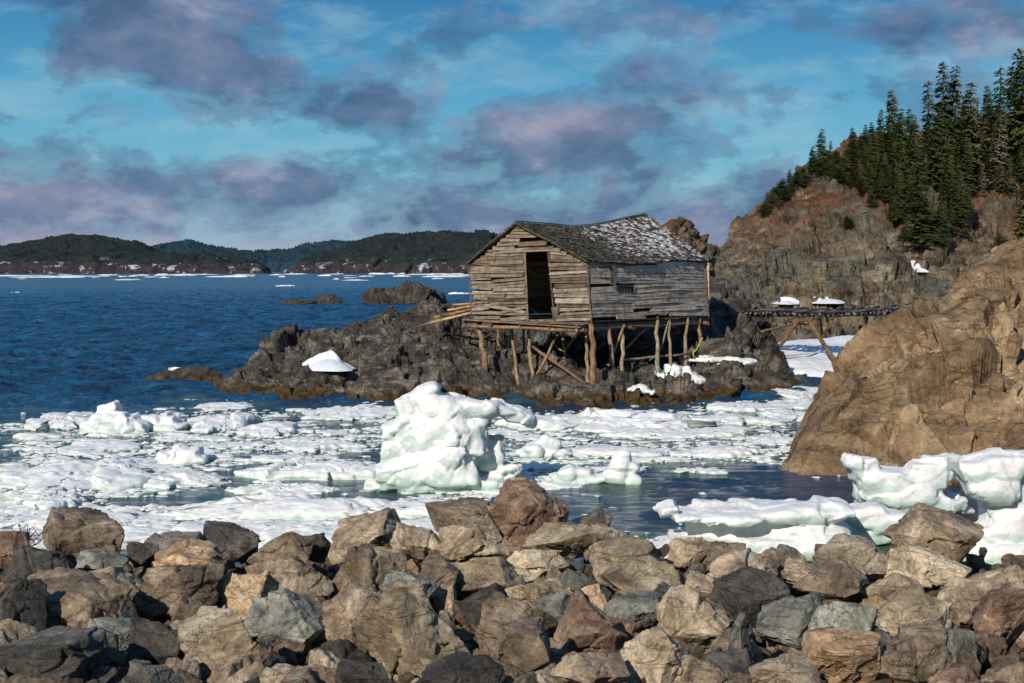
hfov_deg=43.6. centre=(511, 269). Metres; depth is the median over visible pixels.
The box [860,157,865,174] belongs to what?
spruce tree
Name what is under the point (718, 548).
boulder
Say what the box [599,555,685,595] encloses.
boulder
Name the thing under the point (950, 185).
spruce tree
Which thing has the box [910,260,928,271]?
snow patch
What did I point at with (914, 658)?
boulder
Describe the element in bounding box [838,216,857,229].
juniper bush
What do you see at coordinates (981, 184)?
spruce tree
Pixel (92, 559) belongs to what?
boulder
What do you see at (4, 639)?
wedged stone
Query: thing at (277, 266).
hills
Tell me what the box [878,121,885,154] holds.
spruce tree
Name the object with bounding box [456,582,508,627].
boulder
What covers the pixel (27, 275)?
drifting floe
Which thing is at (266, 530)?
ice floe
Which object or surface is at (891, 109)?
spruce tree
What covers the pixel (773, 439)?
ice floe
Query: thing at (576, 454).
ice floe
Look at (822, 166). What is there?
juniper bush
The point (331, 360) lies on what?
snow patch
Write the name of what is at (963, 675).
boulder
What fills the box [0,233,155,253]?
distant hills
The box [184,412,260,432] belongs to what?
ice floe
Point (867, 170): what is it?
spruce tree
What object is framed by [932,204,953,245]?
spruce tree
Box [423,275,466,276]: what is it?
drifting floe
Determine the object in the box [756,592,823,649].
boulder
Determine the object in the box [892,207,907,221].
juniper bush
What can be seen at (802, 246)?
cliff
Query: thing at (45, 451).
ice floe
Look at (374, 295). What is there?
sea rock
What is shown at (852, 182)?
juniper bush
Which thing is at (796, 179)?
juniper bush
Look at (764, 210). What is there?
juniper bush
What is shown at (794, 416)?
ice floe
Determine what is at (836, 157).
juniper bush
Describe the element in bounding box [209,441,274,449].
ice floe
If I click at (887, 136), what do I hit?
spruce tree
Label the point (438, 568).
boulder
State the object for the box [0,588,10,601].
wedged stone
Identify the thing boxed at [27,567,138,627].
boulder
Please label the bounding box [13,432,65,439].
ice floe
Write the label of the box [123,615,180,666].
boulder
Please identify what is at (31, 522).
ice floe
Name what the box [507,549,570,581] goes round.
boulder
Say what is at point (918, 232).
spruce tree
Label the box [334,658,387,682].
boulder
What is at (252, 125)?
sky
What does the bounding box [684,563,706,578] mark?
wedged stone
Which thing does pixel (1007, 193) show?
spruce tree
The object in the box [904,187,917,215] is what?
spruce tree
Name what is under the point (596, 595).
boulder
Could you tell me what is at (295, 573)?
boulder
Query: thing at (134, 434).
ice floe
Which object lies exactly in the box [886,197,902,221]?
spruce tree
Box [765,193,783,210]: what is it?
juniper bush
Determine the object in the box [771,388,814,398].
ice floe
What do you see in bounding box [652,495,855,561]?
ice block
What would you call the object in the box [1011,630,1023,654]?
wedged stone
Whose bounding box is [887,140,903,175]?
spruce tree
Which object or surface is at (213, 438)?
ice floe
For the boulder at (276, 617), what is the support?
on the rubble
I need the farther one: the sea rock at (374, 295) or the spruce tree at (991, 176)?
the sea rock at (374, 295)
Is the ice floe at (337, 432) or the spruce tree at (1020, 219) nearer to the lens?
the ice floe at (337, 432)
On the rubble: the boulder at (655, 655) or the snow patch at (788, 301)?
the boulder at (655, 655)
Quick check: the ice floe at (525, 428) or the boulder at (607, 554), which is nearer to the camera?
the boulder at (607, 554)
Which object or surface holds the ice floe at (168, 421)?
on the water
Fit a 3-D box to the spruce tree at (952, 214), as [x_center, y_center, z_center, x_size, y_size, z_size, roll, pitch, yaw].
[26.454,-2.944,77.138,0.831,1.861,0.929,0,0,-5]
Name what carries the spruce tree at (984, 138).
on the cliff
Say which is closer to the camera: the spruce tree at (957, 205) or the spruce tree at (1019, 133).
the spruce tree at (957, 205)
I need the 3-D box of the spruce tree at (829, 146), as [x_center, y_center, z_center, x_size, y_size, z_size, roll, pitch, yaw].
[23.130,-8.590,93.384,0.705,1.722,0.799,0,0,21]
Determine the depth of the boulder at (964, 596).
9.96 m
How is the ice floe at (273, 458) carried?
on the water
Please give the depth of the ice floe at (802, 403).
37.81 m
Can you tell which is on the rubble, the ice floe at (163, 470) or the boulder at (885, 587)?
the boulder at (885, 587)
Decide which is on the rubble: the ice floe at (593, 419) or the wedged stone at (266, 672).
the wedged stone at (266, 672)
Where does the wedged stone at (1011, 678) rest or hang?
on the rubble
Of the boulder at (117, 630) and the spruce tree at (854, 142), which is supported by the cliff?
the spruce tree at (854, 142)
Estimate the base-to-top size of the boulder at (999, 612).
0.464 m
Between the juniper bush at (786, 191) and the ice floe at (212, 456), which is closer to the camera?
the ice floe at (212, 456)
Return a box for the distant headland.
[0,248,272,273]
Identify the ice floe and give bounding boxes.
[0,456,156,492]
[0,465,42,470]
[0,500,12,507]
[0,506,33,513]
[0,517,47,528]
[0,528,42,531]
[1,487,94,510]
[8,428,24,429]
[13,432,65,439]
[24,411,94,430]
[26,509,49,516]
[34,447,56,449]
[35,449,57,453]
[40,457,77,466]
[57,440,142,451]
[58,449,109,455]
[71,441,95,445]
[79,400,150,433]
[79,439,103,440]
[86,432,120,436]
[101,509,138,523]
[107,492,139,497]
[110,455,156,463]
[121,433,149,435]
[122,517,340,551]
[134,514,176,523]
[135,461,174,468]
[141,411,188,431]
[143,470,228,489]
[151,432,200,440]
[153,467,193,472]
[153,493,432,520]
[155,443,208,464]
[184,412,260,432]
[194,442,216,445]
[197,402,252,409]
[198,435,243,440]
[206,452,234,459]
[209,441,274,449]
[224,482,340,495]
[233,458,376,480]
[234,422,297,437]
[251,454,324,462]
[277,441,368,452]
[282,437,315,441]
[285,409,308,410]
[295,429,316,433]
[300,403,397,420]
[304,454,341,458]
[314,439,342,441]
[316,430,348,434]
[360,419,388,421]
[363,427,379,429]
[401,519,427,524]
[470,489,498,493]
[488,429,518,434]
[494,407,716,432]
[504,432,525,434]
[505,434,541,439]
[515,434,571,458]
[515,438,529,440]
[517,426,532,429]
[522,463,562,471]
[537,481,583,487]
[551,464,604,483]
[570,451,595,457]
[571,445,669,456]
[576,444,612,446]
[599,425,758,438]
[602,450,642,484]
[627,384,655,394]
[632,455,681,462]
[652,448,673,450]
[655,529,681,538]
[661,438,686,440]
[669,444,754,457]
[676,466,728,473]
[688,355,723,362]
[691,412,792,424]
[706,401,793,411]
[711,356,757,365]
[734,446,758,452]
[735,442,760,444]
[748,434,793,445]
[756,408,805,421]
[767,398,813,409]
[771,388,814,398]
[789,386,817,393]
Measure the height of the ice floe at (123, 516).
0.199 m
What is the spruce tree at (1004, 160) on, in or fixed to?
on the cliff
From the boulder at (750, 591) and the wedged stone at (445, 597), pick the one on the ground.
the wedged stone at (445, 597)
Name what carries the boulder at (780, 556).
on the boulder at (794, 570)
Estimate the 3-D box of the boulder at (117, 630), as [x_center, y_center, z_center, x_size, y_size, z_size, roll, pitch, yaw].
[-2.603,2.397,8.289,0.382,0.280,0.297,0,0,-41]
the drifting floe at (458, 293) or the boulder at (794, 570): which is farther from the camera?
the drifting floe at (458, 293)
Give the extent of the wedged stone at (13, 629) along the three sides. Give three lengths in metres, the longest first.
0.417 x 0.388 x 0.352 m
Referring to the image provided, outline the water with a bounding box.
[0,272,978,566]
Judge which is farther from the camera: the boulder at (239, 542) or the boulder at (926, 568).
the boulder at (239, 542)
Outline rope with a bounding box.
[649,357,670,373]
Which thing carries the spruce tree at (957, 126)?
on the cliff
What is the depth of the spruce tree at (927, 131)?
92.12 m
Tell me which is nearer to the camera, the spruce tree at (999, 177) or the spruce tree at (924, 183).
the spruce tree at (999, 177)
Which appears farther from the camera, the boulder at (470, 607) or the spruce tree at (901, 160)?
the spruce tree at (901, 160)
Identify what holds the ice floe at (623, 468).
on the water
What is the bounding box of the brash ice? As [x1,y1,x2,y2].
[0,397,840,548]
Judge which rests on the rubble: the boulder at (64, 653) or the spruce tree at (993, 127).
the boulder at (64, 653)
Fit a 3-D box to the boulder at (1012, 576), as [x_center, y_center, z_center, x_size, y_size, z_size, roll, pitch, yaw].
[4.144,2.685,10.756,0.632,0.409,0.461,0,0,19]
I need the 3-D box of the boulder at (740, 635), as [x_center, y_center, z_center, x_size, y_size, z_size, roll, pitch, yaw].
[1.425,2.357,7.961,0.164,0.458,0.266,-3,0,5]
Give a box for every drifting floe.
[0,275,54,275]
[11,275,102,277]
[154,274,176,275]
[173,274,217,274]
[208,275,256,276]
[393,275,411,276]
[406,273,458,274]
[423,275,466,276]
[448,292,471,293]
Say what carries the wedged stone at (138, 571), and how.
on the rubble
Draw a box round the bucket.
[551,307,561,317]
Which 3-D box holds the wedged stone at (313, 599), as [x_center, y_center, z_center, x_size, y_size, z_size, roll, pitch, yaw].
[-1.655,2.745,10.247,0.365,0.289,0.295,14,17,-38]
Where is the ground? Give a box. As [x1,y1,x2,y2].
[0,558,1020,679]
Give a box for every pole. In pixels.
[416,319,438,327]
[429,312,470,324]
[435,309,469,317]
[440,313,466,316]
[447,305,469,310]
[453,303,472,305]
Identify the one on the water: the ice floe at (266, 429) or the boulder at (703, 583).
the ice floe at (266, 429)
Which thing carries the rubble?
on the ground
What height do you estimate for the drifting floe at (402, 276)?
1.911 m
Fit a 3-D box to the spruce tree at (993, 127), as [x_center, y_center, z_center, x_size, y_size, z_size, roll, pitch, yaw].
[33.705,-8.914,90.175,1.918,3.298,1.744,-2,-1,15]
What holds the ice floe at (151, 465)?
on the water
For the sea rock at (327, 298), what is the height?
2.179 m
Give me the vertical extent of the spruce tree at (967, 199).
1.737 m
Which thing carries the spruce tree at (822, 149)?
on the cliff
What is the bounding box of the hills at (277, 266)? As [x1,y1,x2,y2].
[151,239,351,271]
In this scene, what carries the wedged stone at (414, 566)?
on the ground
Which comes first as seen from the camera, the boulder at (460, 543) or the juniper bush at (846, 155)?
the boulder at (460, 543)
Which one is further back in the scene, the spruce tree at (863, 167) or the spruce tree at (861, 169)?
the spruce tree at (863, 167)
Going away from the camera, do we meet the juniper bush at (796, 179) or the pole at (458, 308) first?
the pole at (458, 308)
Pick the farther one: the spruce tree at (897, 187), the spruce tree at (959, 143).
the spruce tree at (959, 143)
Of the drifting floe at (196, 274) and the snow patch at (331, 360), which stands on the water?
the drifting floe at (196, 274)
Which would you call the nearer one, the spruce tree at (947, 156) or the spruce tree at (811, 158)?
the spruce tree at (947, 156)
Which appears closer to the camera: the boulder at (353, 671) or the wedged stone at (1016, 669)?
the boulder at (353, 671)
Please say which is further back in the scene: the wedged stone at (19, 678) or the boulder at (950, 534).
the boulder at (950, 534)
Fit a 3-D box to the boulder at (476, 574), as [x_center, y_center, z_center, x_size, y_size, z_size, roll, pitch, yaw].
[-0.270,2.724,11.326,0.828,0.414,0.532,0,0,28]
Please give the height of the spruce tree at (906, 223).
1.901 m
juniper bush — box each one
[753,204,773,215]
[765,187,783,199]
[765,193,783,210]
[767,180,793,197]
[791,167,812,179]
[791,171,811,186]
[807,160,828,175]
[810,150,838,167]
[819,164,846,181]
[823,160,834,172]
[827,168,848,181]
[831,150,844,163]
[831,157,854,173]
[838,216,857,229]
[840,147,853,160]
[841,170,855,185]
[843,176,867,188]
[865,172,876,184]
[867,182,886,195]
[877,188,891,201]
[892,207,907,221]
[893,226,908,239]
[928,221,947,236]
[989,233,1009,247]
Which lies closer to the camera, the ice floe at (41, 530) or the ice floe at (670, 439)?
the ice floe at (41, 530)
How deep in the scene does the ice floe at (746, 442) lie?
29.28 m
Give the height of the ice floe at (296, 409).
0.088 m
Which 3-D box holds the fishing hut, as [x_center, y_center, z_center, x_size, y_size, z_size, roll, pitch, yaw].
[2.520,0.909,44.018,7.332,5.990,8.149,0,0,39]
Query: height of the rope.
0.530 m
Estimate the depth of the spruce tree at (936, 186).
84.64 m
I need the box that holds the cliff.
[654,116,1023,341]
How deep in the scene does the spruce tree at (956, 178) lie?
80.24 m
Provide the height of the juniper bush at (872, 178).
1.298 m
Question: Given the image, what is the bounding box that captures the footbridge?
[741,304,908,361]
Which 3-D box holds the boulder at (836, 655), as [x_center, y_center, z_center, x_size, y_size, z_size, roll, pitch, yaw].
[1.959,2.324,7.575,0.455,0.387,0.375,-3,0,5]
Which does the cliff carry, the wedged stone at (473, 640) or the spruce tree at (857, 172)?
the spruce tree at (857, 172)
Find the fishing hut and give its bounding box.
[462,213,709,385]
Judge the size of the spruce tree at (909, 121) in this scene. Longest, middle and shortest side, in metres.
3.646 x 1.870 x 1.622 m
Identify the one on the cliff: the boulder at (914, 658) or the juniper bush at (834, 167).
the juniper bush at (834, 167)
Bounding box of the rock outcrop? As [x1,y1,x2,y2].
[213,278,806,413]
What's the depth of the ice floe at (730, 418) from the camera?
33.61 m
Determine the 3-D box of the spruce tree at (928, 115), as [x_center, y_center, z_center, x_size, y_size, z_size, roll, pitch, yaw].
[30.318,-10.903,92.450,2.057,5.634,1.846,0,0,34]
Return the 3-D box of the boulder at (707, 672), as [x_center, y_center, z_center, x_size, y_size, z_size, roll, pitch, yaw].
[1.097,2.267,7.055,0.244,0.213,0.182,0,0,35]
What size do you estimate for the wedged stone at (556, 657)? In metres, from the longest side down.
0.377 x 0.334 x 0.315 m
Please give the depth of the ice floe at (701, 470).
25.44 m
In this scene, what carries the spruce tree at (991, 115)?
on the cliff
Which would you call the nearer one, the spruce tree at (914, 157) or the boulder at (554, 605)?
the boulder at (554, 605)
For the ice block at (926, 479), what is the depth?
19.91 m
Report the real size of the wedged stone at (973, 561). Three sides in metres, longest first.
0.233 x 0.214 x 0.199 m
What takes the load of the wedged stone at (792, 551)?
on the wedged stone
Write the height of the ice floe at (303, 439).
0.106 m
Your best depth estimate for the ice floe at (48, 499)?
21.69 m
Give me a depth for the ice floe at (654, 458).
26.78 m
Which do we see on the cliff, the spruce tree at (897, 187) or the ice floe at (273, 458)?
the spruce tree at (897, 187)
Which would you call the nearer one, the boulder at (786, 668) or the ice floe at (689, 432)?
the boulder at (786, 668)
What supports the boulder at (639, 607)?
on the wedged stone at (629, 628)
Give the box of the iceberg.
[363,381,537,492]
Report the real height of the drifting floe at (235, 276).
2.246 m
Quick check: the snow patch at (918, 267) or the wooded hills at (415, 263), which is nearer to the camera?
the snow patch at (918, 267)
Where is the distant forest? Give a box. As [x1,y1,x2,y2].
[0,229,499,263]
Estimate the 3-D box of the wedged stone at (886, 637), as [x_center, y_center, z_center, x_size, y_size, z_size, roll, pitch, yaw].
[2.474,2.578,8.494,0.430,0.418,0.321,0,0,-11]
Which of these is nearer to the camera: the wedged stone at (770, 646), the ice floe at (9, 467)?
the wedged stone at (770, 646)
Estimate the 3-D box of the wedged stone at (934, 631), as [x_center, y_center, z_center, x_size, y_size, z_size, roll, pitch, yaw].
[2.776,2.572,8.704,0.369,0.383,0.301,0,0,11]
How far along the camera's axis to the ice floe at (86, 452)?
27.77 m
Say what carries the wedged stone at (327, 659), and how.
on the rubble
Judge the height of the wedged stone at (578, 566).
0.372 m
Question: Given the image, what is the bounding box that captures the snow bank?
[777,335,853,376]
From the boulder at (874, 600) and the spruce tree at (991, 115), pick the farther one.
the spruce tree at (991, 115)
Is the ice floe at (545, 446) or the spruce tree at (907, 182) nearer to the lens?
the ice floe at (545, 446)
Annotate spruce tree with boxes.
[761,192,775,210]
[777,178,788,199]
[785,169,795,194]
[804,146,817,173]
[810,129,827,171]
[828,141,832,161]
[845,127,858,152]
[848,140,863,168]
[851,134,859,150]
[852,160,866,185]
[852,168,861,189]
[855,159,866,179]
[857,125,870,150]
[857,133,864,154]
[857,177,866,196]
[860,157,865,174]
[861,144,871,171]
[863,134,876,171]
[863,161,868,179]
[866,165,875,185]
[866,186,873,202]
[866,193,877,208]
[868,122,875,135]
[868,131,881,160]
[869,148,878,174]
[872,154,879,175]
[873,127,883,151]
[873,167,887,194]
[873,170,885,192]
[875,109,886,142]
[876,150,890,173]
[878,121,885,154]
[880,153,891,180]
[881,90,904,153]
[882,129,894,157]
[883,165,890,186]
[885,171,907,207]
[886,162,902,200]
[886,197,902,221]
[886,202,895,219]
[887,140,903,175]
[888,109,910,158]
[892,138,908,168]
[892,172,908,210]
[894,172,942,253]
[896,161,905,191]
[901,168,916,210]
[902,132,925,180]
[903,109,914,155]
[903,210,913,231]
[904,184,913,205]
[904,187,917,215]
[906,161,918,185]
[907,119,928,155]
[911,115,922,162]
[913,221,928,240]
[917,134,929,161]
[918,152,927,174]
[919,81,938,149]
[920,109,957,190]
[920,162,929,188]
[924,120,931,148]
[927,141,945,186]
[929,62,956,148]
[930,203,936,217]
[932,172,939,191]
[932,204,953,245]
[932,216,940,237]
[934,195,950,228]
[935,157,957,213]
[936,98,951,145]
[937,149,955,188]
[942,126,950,151]
[943,175,955,210]
[944,65,964,153]
[947,183,972,225]
[947,206,959,233]
[948,139,955,158]
[949,83,985,185]
[952,120,963,146]
[952,134,970,179]
[952,163,972,205]
[953,134,977,195]
[954,204,972,236]
[957,172,970,213]
[963,186,975,213]
[968,182,974,196]
[971,98,992,159]
[973,162,987,187]
[973,167,987,196]
[978,86,993,135]
[981,67,1010,170]
[982,111,1010,191]
[983,147,1002,190]
[985,114,994,137]
[985,165,996,187]
[987,108,998,132]
[988,120,996,139]
[990,162,1009,190]
[991,48,1023,162]
[996,150,1012,177]
[1001,56,1023,170]
[1001,160,1015,196]
[1004,154,1014,176]
[1010,176,1023,239]
[1011,145,1023,181]
[1013,155,1023,178]
[1019,166,1023,199]
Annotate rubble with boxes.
[0,544,1023,682]
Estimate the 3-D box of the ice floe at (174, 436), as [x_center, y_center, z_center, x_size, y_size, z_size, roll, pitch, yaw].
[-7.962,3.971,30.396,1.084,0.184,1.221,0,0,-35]
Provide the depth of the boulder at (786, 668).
7.16 m
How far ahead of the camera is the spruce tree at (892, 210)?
80.06 m
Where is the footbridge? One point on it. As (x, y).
(807, 313)
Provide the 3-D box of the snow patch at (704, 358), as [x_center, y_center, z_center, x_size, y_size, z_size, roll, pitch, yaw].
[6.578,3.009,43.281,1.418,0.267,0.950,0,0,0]
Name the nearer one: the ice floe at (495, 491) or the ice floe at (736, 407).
the ice floe at (495, 491)
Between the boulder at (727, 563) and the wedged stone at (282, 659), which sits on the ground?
the wedged stone at (282, 659)
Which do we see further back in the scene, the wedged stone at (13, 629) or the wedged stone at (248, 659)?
the wedged stone at (13, 629)
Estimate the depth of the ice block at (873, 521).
18.41 m
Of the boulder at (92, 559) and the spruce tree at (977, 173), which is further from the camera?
the spruce tree at (977, 173)
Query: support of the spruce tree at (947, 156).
on the cliff
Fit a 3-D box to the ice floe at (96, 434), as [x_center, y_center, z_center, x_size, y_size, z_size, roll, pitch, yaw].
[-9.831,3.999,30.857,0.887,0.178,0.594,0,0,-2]
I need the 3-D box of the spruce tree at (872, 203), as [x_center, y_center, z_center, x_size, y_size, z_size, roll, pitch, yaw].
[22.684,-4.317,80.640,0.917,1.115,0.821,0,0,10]
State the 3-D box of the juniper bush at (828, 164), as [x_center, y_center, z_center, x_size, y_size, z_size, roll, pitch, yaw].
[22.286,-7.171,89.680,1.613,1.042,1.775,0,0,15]
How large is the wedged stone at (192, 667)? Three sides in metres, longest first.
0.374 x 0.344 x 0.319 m
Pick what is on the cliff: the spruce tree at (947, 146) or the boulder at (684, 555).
the spruce tree at (947, 146)
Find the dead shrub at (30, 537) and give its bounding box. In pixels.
[10,523,47,545]
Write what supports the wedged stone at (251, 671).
on the rubble
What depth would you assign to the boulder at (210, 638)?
7.82 m
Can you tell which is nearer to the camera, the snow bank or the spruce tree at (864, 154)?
the snow bank
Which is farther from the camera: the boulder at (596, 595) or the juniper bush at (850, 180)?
the juniper bush at (850, 180)
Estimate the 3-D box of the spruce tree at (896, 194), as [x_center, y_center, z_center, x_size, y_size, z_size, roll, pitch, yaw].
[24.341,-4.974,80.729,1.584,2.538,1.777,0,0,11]
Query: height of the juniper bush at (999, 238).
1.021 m
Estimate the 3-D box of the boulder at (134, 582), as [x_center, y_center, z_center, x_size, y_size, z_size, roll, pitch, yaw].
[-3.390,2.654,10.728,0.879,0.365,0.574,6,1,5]
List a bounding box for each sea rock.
[142,365,228,382]
[278,298,316,304]
[311,294,342,303]
[362,287,394,303]
[388,280,439,303]
[438,292,446,303]
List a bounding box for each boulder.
[0,530,28,568]
[0,545,75,589]
[0,578,48,631]
[0,625,108,680]
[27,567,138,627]
[42,506,124,566]
[75,548,128,571]
[87,617,130,665]
[88,565,143,603]
[119,659,183,682]
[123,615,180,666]
[126,541,158,567]
[133,563,224,622]
[144,531,205,560]
[152,537,236,573]
[173,598,212,621]
[178,605,256,682]
[203,520,261,563]
[215,570,279,620]
[244,588,323,646]
[245,555,334,596]
[247,531,316,564]
[249,640,273,666]
[259,663,335,682]
[304,533,330,562]
[319,580,376,647]
[326,543,406,597]
[328,507,400,566]
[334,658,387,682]
[353,578,470,680]
[379,570,440,597]
[390,522,441,565]
[418,554,458,597]
[421,652,505,682]
[425,497,500,532]
[438,523,510,562]
[450,557,525,598]
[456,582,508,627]
[474,615,551,673]
[477,591,557,631]
[486,503,502,526]
[496,476,569,553]
[505,577,572,604]
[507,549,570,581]
[522,520,626,560]
[533,591,571,637]
[550,651,629,682]
[551,589,627,652]
[558,568,611,601]
[580,508,612,525]
[581,583,606,610]
[588,534,664,585]
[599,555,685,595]
[602,590,660,631]
[619,627,688,682]
[654,581,670,600]
[656,584,731,650]
[667,537,710,571]
[685,570,717,600]
[691,660,737,682]
[706,541,745,573]
[707,566,790,628]
[708,547,780,577]
[728,611,752,651]
[749,653,820,682]
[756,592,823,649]
[759,547,792,579]
[778,556,815,583]
[792,557,868,602]
[801,601,877,645]
[801,627,881,682]
[812,533,887,581]
[859,595,886,606]
[866,572,923,599]
[875,584,959,636]
[876,634,951,682]
[882,502,983,562]
[884,545,972,589]
[927,667,982,682]
[937,576,998,624]
[967,564,1023,588]
[971,585,1023,644]
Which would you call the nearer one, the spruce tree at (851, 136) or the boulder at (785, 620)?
the boulder at (785, 620)
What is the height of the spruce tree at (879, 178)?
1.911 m
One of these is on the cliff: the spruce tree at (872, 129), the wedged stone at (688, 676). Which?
the spruce tree at (872, 129)
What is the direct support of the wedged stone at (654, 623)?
on the ground
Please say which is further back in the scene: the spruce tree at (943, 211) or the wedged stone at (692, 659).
the spruce tree at (943, 211)
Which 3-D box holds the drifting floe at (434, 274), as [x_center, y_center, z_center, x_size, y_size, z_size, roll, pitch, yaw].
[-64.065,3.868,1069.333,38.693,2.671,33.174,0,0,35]
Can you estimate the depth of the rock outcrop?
42.83 m
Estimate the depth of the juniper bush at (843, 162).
88.40 m
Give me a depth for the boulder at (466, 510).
15.17 m
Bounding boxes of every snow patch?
[302,350,355,371]
[654,363,705,384]
[771,297,798,304]
[812,296,843,303]
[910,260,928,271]
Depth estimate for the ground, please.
13.58 m
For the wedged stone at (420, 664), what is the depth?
8.12 m
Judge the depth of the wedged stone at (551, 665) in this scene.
7.50 m
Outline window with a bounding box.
[617,285,634,292]
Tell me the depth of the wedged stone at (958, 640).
8.59 m
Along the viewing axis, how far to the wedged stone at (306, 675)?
6.98 m
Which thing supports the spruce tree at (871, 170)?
on the cliff
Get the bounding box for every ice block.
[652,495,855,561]
[840,452,974,514]
[844,501,905,545]
[947,447,1023,564]
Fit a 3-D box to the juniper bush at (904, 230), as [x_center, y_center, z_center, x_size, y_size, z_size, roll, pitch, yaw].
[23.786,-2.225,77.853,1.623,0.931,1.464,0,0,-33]
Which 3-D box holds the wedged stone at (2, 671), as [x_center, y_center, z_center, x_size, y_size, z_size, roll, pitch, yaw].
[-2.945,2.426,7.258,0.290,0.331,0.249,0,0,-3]
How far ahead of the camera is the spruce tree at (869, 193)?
83.41 m
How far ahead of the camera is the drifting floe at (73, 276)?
679.91 m
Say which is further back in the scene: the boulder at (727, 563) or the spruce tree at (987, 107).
the spruce tree at (987, 107)
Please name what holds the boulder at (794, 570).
on the rubble
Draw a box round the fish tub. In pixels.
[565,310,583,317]
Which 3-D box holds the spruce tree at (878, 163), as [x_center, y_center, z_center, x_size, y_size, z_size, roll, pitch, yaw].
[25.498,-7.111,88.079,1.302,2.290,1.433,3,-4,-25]
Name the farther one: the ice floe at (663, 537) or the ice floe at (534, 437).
the ice floe at (534, 437)
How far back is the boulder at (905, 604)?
9.07 m
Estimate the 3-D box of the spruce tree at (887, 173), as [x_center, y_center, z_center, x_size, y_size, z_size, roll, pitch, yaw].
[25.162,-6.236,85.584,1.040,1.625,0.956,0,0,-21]
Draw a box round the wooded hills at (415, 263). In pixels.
[281,230,498,272]
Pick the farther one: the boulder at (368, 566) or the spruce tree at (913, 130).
the spruce tree at (913, 130)
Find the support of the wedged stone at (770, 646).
on the ground
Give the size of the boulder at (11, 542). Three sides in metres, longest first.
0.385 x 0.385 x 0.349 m
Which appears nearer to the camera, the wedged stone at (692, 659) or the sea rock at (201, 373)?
the wedged stone at (692, 659)
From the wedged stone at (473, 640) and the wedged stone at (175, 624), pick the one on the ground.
the wedged stone at (473, 640)
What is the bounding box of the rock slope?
[781,237,1023,485]
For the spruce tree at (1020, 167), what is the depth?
84.00 m
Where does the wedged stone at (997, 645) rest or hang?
on the ground
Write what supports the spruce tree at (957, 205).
on the cliff
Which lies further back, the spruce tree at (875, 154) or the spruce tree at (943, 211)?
the spruce tree at (875, 154)
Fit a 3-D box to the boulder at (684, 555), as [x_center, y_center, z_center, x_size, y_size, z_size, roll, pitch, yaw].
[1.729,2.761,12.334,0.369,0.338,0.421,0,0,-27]
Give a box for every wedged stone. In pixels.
[0,582,4,591]
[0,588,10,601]
[0,618,38,640]
[0,628,10,645]
[0,665,8,677]
[0,674,7,682]
[5,673,62,682]
[83,665,118,682]
[129,561,145,576]
[160,658,200,679]
[170,620,181,629]
[206,654,255,682]
[213,659,242,682]
[221,660,264,682]
[243,677,259,682]
[260,667,275,682]
[273,655,286,663]
[280,668,320,682]
[296,592,323,618]
[307,639,372,661]
[308,649,340,667]
[322,599,332,616]
[406,558,421,574]
[413,657,433,676]
[434,579,456,615]
[440,612,455,624]
[455,628,472,641]
[464,635,478,648]
[491,657,524,677]
[502,675,512,682]
[508,671,537,682]
[526,575,546,583]
[535,663,565,682]
[537,669,563,682]
[539,650,566,668]
[546,564,561,578]
[566,560,585,573]
[608,678,627,682]
[611,617,642,640]
[650,620,658,626]
[678,655,708,682]
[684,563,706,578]
[684,664,721,681]
[703,628,763,662]
[704,647,756,673]
[766,641,777,652]
[777,544,805,561]
[788,646,803,656]
[823,599,852,603]
[871,625,892,646]
[892,620,947,644]
[928,668,958,682]
[944,628,977,663]
[966,554,985,570]
[976,630,1007,665]
[980,662,1023,682]
[1003,673,1017,682]
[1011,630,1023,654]
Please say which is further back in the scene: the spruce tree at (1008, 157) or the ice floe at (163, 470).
the spruce tree at (1008, 157)
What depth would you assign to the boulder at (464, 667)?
7.12 m
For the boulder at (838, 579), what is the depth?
10.76 m
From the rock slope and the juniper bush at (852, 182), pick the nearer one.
the rock slope
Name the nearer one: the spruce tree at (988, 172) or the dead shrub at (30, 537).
the dead shrub at (30, 537)
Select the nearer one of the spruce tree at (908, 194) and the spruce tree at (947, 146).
the spruce tree at (908, 194)
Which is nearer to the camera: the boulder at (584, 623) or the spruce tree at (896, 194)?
the boulder at (584, 623)
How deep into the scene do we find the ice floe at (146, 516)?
20.61 m
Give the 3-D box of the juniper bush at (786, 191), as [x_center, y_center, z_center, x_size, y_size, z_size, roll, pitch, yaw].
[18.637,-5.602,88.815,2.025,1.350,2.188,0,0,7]
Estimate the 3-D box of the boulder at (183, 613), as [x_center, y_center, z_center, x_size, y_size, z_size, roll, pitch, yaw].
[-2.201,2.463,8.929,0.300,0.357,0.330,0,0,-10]
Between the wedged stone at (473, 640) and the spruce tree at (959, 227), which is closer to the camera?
the wedged stone at (473, 640)
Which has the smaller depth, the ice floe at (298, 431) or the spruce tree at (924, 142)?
the ice floe at (298, 431)
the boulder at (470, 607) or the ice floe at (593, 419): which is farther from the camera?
the ice floe at (593, 419)
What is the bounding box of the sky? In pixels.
[0,0,1023,250]
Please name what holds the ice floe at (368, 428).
on the water
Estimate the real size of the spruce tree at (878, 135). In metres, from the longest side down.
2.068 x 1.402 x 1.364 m
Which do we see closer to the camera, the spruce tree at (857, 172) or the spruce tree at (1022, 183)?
the spruce tree at (1022, 183)
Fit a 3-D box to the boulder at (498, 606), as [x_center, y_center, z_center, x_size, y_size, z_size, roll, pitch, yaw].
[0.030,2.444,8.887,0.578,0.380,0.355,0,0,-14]
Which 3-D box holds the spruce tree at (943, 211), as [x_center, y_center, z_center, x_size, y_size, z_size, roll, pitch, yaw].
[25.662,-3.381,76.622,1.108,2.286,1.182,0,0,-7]
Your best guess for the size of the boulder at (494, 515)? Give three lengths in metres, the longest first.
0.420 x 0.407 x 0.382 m
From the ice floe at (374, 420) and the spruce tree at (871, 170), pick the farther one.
the spruce tree at (871, 170)

